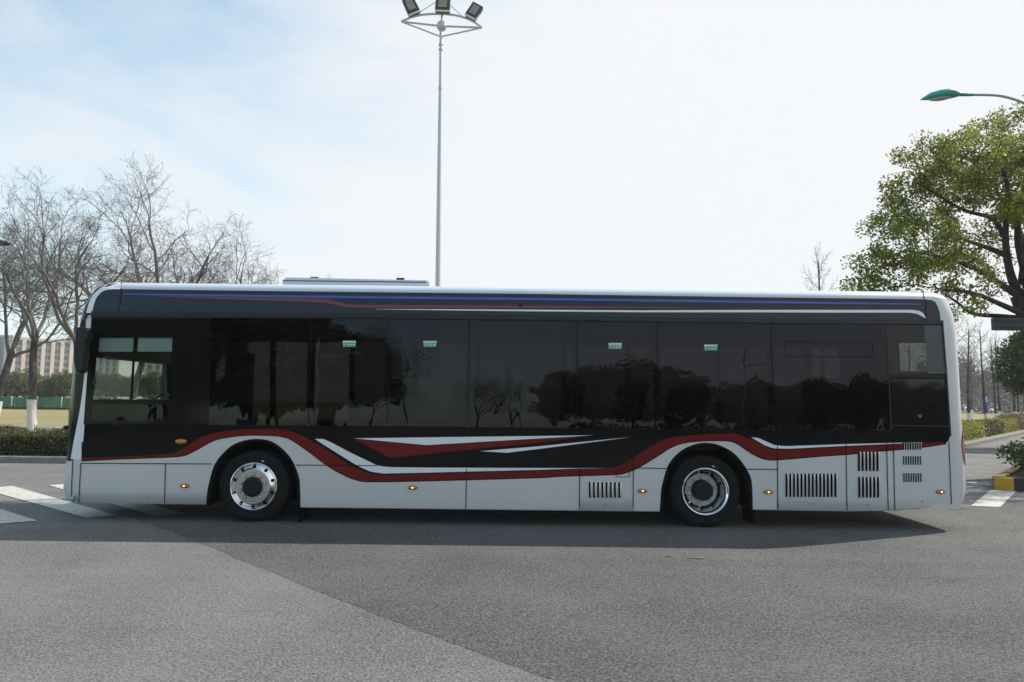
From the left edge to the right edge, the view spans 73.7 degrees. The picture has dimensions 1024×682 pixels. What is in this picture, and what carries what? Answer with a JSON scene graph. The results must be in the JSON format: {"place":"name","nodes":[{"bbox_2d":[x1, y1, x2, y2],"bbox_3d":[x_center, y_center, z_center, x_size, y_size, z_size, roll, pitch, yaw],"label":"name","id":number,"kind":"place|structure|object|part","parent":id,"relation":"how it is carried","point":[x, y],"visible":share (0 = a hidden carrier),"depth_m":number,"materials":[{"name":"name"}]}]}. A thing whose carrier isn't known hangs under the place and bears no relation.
{"place":"outdoors","nodes":[
{"label":"outdoors","id":0,"kind":"place"},
{"bbox_2d":[1,425,62,427],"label":"pavement","id":1,"kind":"structure","parent":0,"point":[23,426],"depth_m":33.73,"materials":[{"name":"grey concrete"}]},
{"bbox_2d":[0,409,1023,681],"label":"road","id":2,"kind":"structure","parent":0,"point":[116,597],"depth_m":5.15,"materials":[{"name":"grey asphalt"}]},
{"bbox_2d":[0,509,36,522],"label":"crosswalk marking","id":3,"kind":"object","parent":2,"relation":"on","point":[7,516],"visible":1,"depth_m":9.11,"materials":[{"name":"paint"}]},
{"bbox_2d":[0,486,114,517],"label":"crosswalk marking","id":4,"kind":"object","parent":2,"relation":"on","point":[48,501],"visible":1,"depth_m":10.49,"materials":[{"name":"paint"}]},
{"bbox_2d":[50,484,182,514],"bbox_3d":[-6.559,2.540,11.092,4.803,0.001,0.425,-4,-7,41],"label":"crosswalk marking","id":5,"kind":"object","parent":2,"relation":"on","point":[151,509],"visible":0.5,"depth_m":10.03,"materials":[{"name":"paint"}]},
{"bbox_2d":[0,431,1023,463],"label":"kerb","id":6,"kind":"structure","parent":2,"relation":"on","point":[33,459],"depth_m":16.59,"materials":[{"name":"concrete"}]},
{"bbox_2d":[63,277,965,526],"bbox_3d":[0.006,0.831,10.313,12.292,3.436,2.762,1,-5,0],"label":"city bus","id":7,"kind":"object","parent":2,"relation":"on","point":[704,407],"visible":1,"depth_m":9.15,"materials":[{"name":"silver metal"}]},
{"bbox_3d":[-5.102,0.400,9.182,1.223,1.445,0.037,1,-5,0],"label":"driver window","id":8,"kind":"part","parent":7,"relation":"part of","materials":[{"name":"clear glass"}]},
{"bbox_3d":[-3.401,0.405,9.187,1.374,1.448,0.031,1,-5,0],"label":"window","id":9,"kind":"part","parent":7,"relation":"part of","materials":[{"name":"black glass"}]},
{"bbox_3d":[-2.195,0.415,9.188,1.066,1.445,0.031,1,-5,0],"label":"window","id":10,"kind":"part","parent":7,"relation":"part of","materials":[{"name":"black glass"}]},
{"bbox_3d":[-1.124,0.425,9.188,1.068,1.441,0.031,1,-5,0],"label":"window","id":11,"kind":"part","parent":7,"relation":"part of","materials":[{"name":"black glass"}]},
{"bbox_3d":[0.145,0.439,9.188,1.453,1.439,0.031,1,-5,0],"label":"window","id":12,"kind":"part","parent":7,"relation":"part of","materials":[{"name":"black glass"}]},
{"bbox_3d":[1.422,0.454,9.188,1.086,1.436,0.031,1,-5,0],"label":"window","id":13,"kind":"part","parent":7,"relation":"part of","materials":[{"name":"black glass"}]},
{"bbox_3d":[2.733,0.471,9.188,1.535,1.435,0.031,1,-5,0],"label":"window","id":14,"kind":"part","parent":7,"relation":"part of","materials":[{"name":"black glass"}]},
{"bbox_3d":[4.285,0.485,9.188,1.556,1.441,0.032,1,-5,0],"label":"window","id":15,"kind":"part","parent":7,"relation":"part of","materials":[{"name":"black glass"}]},
{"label":"rear side window","id":16,"kind":"part","parent":7,"relation":"part of","materials":[{"name":"black glass"}]},
{"bbox_2d":[112,499,1023,681],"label":"road patch","id":17,"kind":"object","parent":2,"relation":"on","point":[923,595],"visible":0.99,"depth_m":6.22,"materials":[{"name":"grey asphalt"}]},
{"bbox_2d":[225,518,293,527],"bbox_3d":[-3.315,2.392,8.991,1.321,0.001,0.103,-2,-6,28],"label":"lane marking","id":18,"kind":"object","parent":17,"relation":"on","point":[261,522],"visible":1,"depth_m":8.94,"materials":[{"name":"paint"}]},
{"bbox_2d":[974,479,990,485],"bbox_3d":[10.280,3.053,14.748,0.286,0.001,1.828,-4,-7,42],"label":"lane marking","id":19,"kind":"object","parent":2,"relation":"on","point":[985,482],"visible":1,"depth_m":14.51,"materials":[{"name":"paint"}]},
{"bbox_2d":[971,490,1015,506],"bbox_3d":[8.694,2.820,12.288,0.398,0.001,3.006,-4,-7,41],"label":"crosswalk marking","id":20,"kind":"object","parent":2,"relation":"on","point":[995,498],"visible":1,"depth_m":12.17,"materials":[{"name":"paint"}]},
{"bbox_2d":[992,463,1023,491],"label":"traffic island kerb","id":21,"kind":"structure","parent":2,"relation":"on","point":[1001,480],"depth_m":13.47,"materials":[{"name":"yellow concrete"}]},
{"bbox_2d":[1007,468,1023,477],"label":"island soil","id":22,"kind":"structure","parent":21,"relation":"in","point":[1019,474],"depth_m":14.42,"materials":[{"name":"brown soil"}]},
{"bbox_2d":[839,95,1023,341],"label":"leafy tree","id":23,"kind":"object","parent":22,"relation":"on","point":[1006,165],"visible":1,"depth_m":15.38,"materials":[{"name":"green plant"}]},
{"bbox_2d":[920,89,1023,104],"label":"street lamp","id":24,"kind":"object","parent":22,"relation":"on","point":[942,95],"visible":1,"depth_m":14.62,"materials":[{"name":"metal"}]},
{"bbox_2d":[988,331,1023,396],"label":"leafy tree","id":25,"kind":"object","parent":22,"relation":"on","point":[1011,357],"visible":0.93,"depth_m":27.02,"materials":[{"name":"green plant"}]},
{"bbox_2d":[991,318,1023,330],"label":"direction sign","id":26,"kind":"object","parent":22,"relation":"on","point":[1007,324],"visible":1,"depth_m":15.30,"materials":[{"name":"metal"}]},
{"bbox_2d":[995,437,1023,471],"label":"shrub","id":27,"kind":"object","parent":22,"relation":"on","point":[1015,451],"visible":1,"depth_m":14.89,"materials":[{"name":"green plant"}]},
{"bbox_2d":[0,409,1023,455],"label":"field","id":28,"kind":"structure","parent":0,"point":[45,417],"depth_m":47.79,"materials":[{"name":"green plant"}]},
{"bbox_2d":[0,240,10,245],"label":"street lamp","id":29,"kind":"object","parent":28,"relation":"on","point":[5,243],"visible":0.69,"depth_m":24.29,"materials":[{"name":"metal"}]},
{"bbox_2d":[0,335,29,373],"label":"apartment block","id":30,"kind":"structure","parent":28,"relation":"on","point":[2,337],"depth_m":214.63,"materials":[{"name":"beige concrete"}]},
{"bbox_2d":[3,370,40,396],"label":"evergreen tree","id":31,"kind":"object","parent":28,"relation":"on","point":[17,385],"visible":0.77,"depth_m":81.76,"materials":[{"name":"green plant"}]},
{"bbox_2d":[9,369,41,396],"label":"evergreen tree","id":32,"kind":"object","parent":28,"relation":"on","point":[27,372],"visible":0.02,"depth_m":91.51,"materials":[{"name":"green plant"}]},
{"bbox_2d":[0,424,67,455],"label":"hedge","id":33,"kind":"object","parent":28,"relation":"on","point":[14,441],"visible":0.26,"depth_m":17.06,"materials":[{"name":"green plant"}]},
{"bbox_2d":[2,337,73,397],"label":"apartment block","id":34,"kind":"structure","parent":28,"relation":"on","point":[55,357],"depth_m":195.89,"materials":[{"name":"beige concrete"}]},
{"bbox_2d":[2,404,73,409],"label":"hedge","id":35,"kind":"object","parent":28,"relation":"on","point":[44,407],"visible":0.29,"depth_m":72.29,"materials":[{"name":"green plant"}]},
{"bbox_2d":[26,376,52,397],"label":"evergreen tree","id":36,"kind":"object","parent":28,"relation":"on","point":[41,378],"visible":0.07,"depth_m":89.51,"materials":[{"name":"green plant"}]},
{"bbox_2d":[0,223,85,414],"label":"bare tree","id":37,"kind":"object","parent":28,"relation":"on","point":[11,354],"visible":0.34,"depth_m":31.11,"materials":[{"name":"brown plant"}]},
{"bbox_2d":[37,377,60,397],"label":"evergreen tree","id":38,"kind":"object","parent":28,"relation":"on","point":[44,395],"visible":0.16,"depth_m":84.83,"materials":[{"name":"green plant"}]},
{"bbox_2d":[37,369,74,397],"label":"evergreen tree","id":39,"kind":"object","parent":28,"relation":"on","point":[49,385],"visible":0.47,"depth_m":82.70,"materials":[{"name":"green plant"}]},
{"bbox_2d":[0,183,117,430],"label":"bare tree","id":40,"kind":"object","parent":28,"relation":"on","point":[32,410],"visible":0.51,"depth_m":29.32,"materials":[{"name":"brown plant"}]},
{"bbox_2d":[52,373,74,397],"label":"evergreen tree","id":41,"kind":"object","parent":28,"relation":"on","point":[68,391],"visible":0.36,"depth_m":81.92,"materials":[{"name":"green plant"}]},
{"bbox_2d":[67,337,75,397],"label":"apartment block","id":42,"kind":"structure","parent":28,"relation":"on","point":[73,370],"depth_m":205.94,"materials":[{"name":"beige concrete"}]},
{"bbox_2d":[2,396,159,407],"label":"hoarding fence","id":43,"kind":"object","parent":28,"relation":"on","point":[50,402],"visible":0.22,"depth_m":75.66,"materials":[{"name":"green metal"}]},
{"bbox_2d":[0,166,162,344],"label":"bare tree","id":44,"kind":"object","parent":28,"relation":"on","point":[45,278],"visible":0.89,"depth_m":24.88,"materials":[{"name":"brown plant"}]},
{"bbox_2d":[93,370,117,397],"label":"evergreen tree","id":45,"kind":"object","parent":28,"relation":"on","point":[104,383],"visible":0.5,"depth_m":83.84,"materials":[{"name":"green plant"}]},
{"bbox_2d":[94,373,128,397],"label":"evergreen tree","id":46,"kind":"object","parent":28,"relation":"on","point":[113,377],"visible":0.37,"depth_m":84.55,"materials":[{"name":"green plant"}]},
{"bbox_2d":[93,358,142,398],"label":"apartment block","id":47,"kind":"structure","parent":28,"relation":"on","point":[110,366],"depth_m":204.83,"materials":[{"name":"beige concrete"}]},
{"bbox_2d":[0,151,236,399],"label":"bare tree","id":48,"kind":"object","parent":28,"relation":"on","point":[163,385],"visible":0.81,"depth_m":31.31,"materials":[{"name":"brown plant"}]},
{"bbox_2d":[114,374,149,397],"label":"evergreen tree","id":49,"kind":"object","parent":28,"relation":"on","point":[124,387],"visible":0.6,"depth_m":82.62,"materials":[{"name":"green plant"}]},
{"bbox_2d":[139,371,160,398],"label":"evergreen tree","id":50,"kind":"object","parent":28,"relation":"on","point":[155,380],"visible":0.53,"depth_m":83.76,"materials":[{"name":"green plant"}]},
{"bbox_2d":[142,363,161,398],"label":"apartment block","id":51,"kind":"structure","parent":28,"relation":"on","point":[149,367],"depth_m":179.17,"materials":[{"name":"beige concrete"}]},
{"bbox_2d":[87,224,217,399],"bbox_3d":[-19.264,-0.854,36.027,6.694,10.842,6.548,1,-5,-6],"label":"bare tree","id":52,"kind":"object","parent":28,"relation":"on","point":[139,372],"visible":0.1,"depth_m":35.84,"materials":[{"name":"brown plant"}]},
{"bbox_2d":[148,250,274,283],"bbox_3d":[-14.689,-0.229,33.311,5.964,9.196,5.834,1,-5,-3],"label":"bare tree","id":53,"kind":"object","parent":28,"relation":"on","point":[206,281],"visible":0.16,"depth_m":32.77,"materials":[{"name":"brown plant"}]},
{"bbox_2d":[203,213,327,283],"bbox_3d":[-12.794,-0.597,33.953,7.658,10.089,6.860,-4,-7,41],"label":"bare tree","id":54,"kind":"object","parent":28,"relation":"on","point":[250,275],"visible":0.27,"depth_m":32.51,"materials":[{"name":"brown plant"}]},
{"bbox_2d":[401,0,482,285],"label":"mast light","id":55,"kind":"object","parent":28,"relation":"on","point":[472,13],"visible":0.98,"depth_m":31.15,"materials":[{"name":"metal"}]},
{"bbox_2d":[799,242,837,290],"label":"bare tree","id":56,"kind":"object","parent":28,"relation":"on","point":[818,276],"visible":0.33,"depth_m":40.49,"materials":[{"name":"brown plant"}]},
{"bbox_2d":[928,283,971,366],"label":"bare tree","id":57,"kind":"object","parent":28,"relation":"on","point":[960,338],"visible":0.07,"depth_m":43.42,"materials":[{"name":"brown plant"}]},
{"bbox_2d":[954,310,981,396],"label":"bare tree","id":58,"kind":"object","parent":28,"relation":"on","point":[960,375],"visible":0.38,"depth_m":48.06,"materials":[{"name":"brown plant"}]},
{"bbox_2d":[958,347,981,418],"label":"bare tree","id":59,"kind":"object","parent":28,"relation":"on","point":[969,378],"visible":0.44,"depth_m":80.60,"materials":[{"name":"brown plant"}]},
{"bbox_2d":[960,350,984,417],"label":"bare tree","id":60,"kind":"object","parent":28,"relation":"on","point":[971,385],"visible":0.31,"depth_m":86.27,"materials":[{"name":"brown plant"}]},
{"bbox_2d":[960,344,989,416],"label":"bare tree","id":61,"kind":"object","parent":28,"relation":"on","point":[974,382],"visible":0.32,"depth_m":91.98,"materials":[{"name":"brown plant"}]},
{"bbox_2d":[956,317,994,419],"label":"bare tree","id":62,"kind":"object","parent":28,"relation":"on","point":[968,399],"visible":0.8,"depth_m":52.61,"materials":[{"name":"brown plant"}]},
{"bbox_2d":[959,320,1001,418],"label":"bare tree","id":63,"kind":"object","parent":28,"relation":"on","point":[983,394],"visible":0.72,"depth_m":56.99,"materials":[{"name":"brown plant"}]},
{"bbox_2d":[961,419,1004,439],"bbox_3d":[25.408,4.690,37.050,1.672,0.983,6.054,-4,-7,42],"label":"hedge","id":64,"kind":"object","parent":28,"relation":"on","point":[993,427],"visible":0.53,"depth_m":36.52,"materials":[{"name":"green plant"}]},
{"bbox_2d":[982,392,987,412],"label":"notice sign","id":65,"kind":"object","parent":28,"relation":"on","point":[986,396],"visible":0.33,"depth_m":61.79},
{"bbox_2d":[979,337,1007,417],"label":"bare tree","id":66,"kind":"object","parent":28,"relation":"on","point":[994,396],"visible":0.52,"depth_m":60.78,"materials":[{"name":"brown plant"}]},
{"bbox_2d":[977,417,1018,432],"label":"hedge","id":67,"kind":"object","parent":28,"relation":"on","point":[1010,425],"visible":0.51,"depth_m":41.09,"materials":[{"name":"green plant"}]},
{"bbox_2d":[979,333,1018,415],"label":"bare tree","id":68,"kind":"object","parent":28,"relation":"on","point":[999,404],"visible":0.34,"depth_m":65.27,"materials":[{"name":"brown plant"}]},
{"bbox_2d":[994,331,1022,412],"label":"bare tree","id":69,"kind":"object","parent":28,"relation":"on","point":[1014,406],"visible":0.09,"depth_m":68.84,"materials":[{"name":"brown plant"}]},
{"bbox_2d":[995,413,1023,429],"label":"hedge","id":70,"kind":"object","parent":28,"relation":"on","point":[1019,417],"visible":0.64,"depth_m":45.07,"materials":[{"name":"red plant"}]},
{"bbox_2d":[1001,388,1023,413],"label":"bare tree","id":71,"kind":"object","parent":28,"relation":"on","point":[1018,410],"visible":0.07,"depth_m":73.37,"materials":[{"name":"brown plant"}]},
{"bbox_2d":[0,0,1023,409],"label":"sky","id":72,"kind":"structure","parent":0,"point":[628,144],"materials":[{"name":"white"}]},
{"label":"ground","id":73,"kind":"structure","parent":0,"visible":0},
{"bbox_2d":[957,351,1023,413],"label":"wood","id":74,"kind":"object","parent":73,"relation":"on","point":[1003,402],"visible":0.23,"depth_m":139.88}
]}

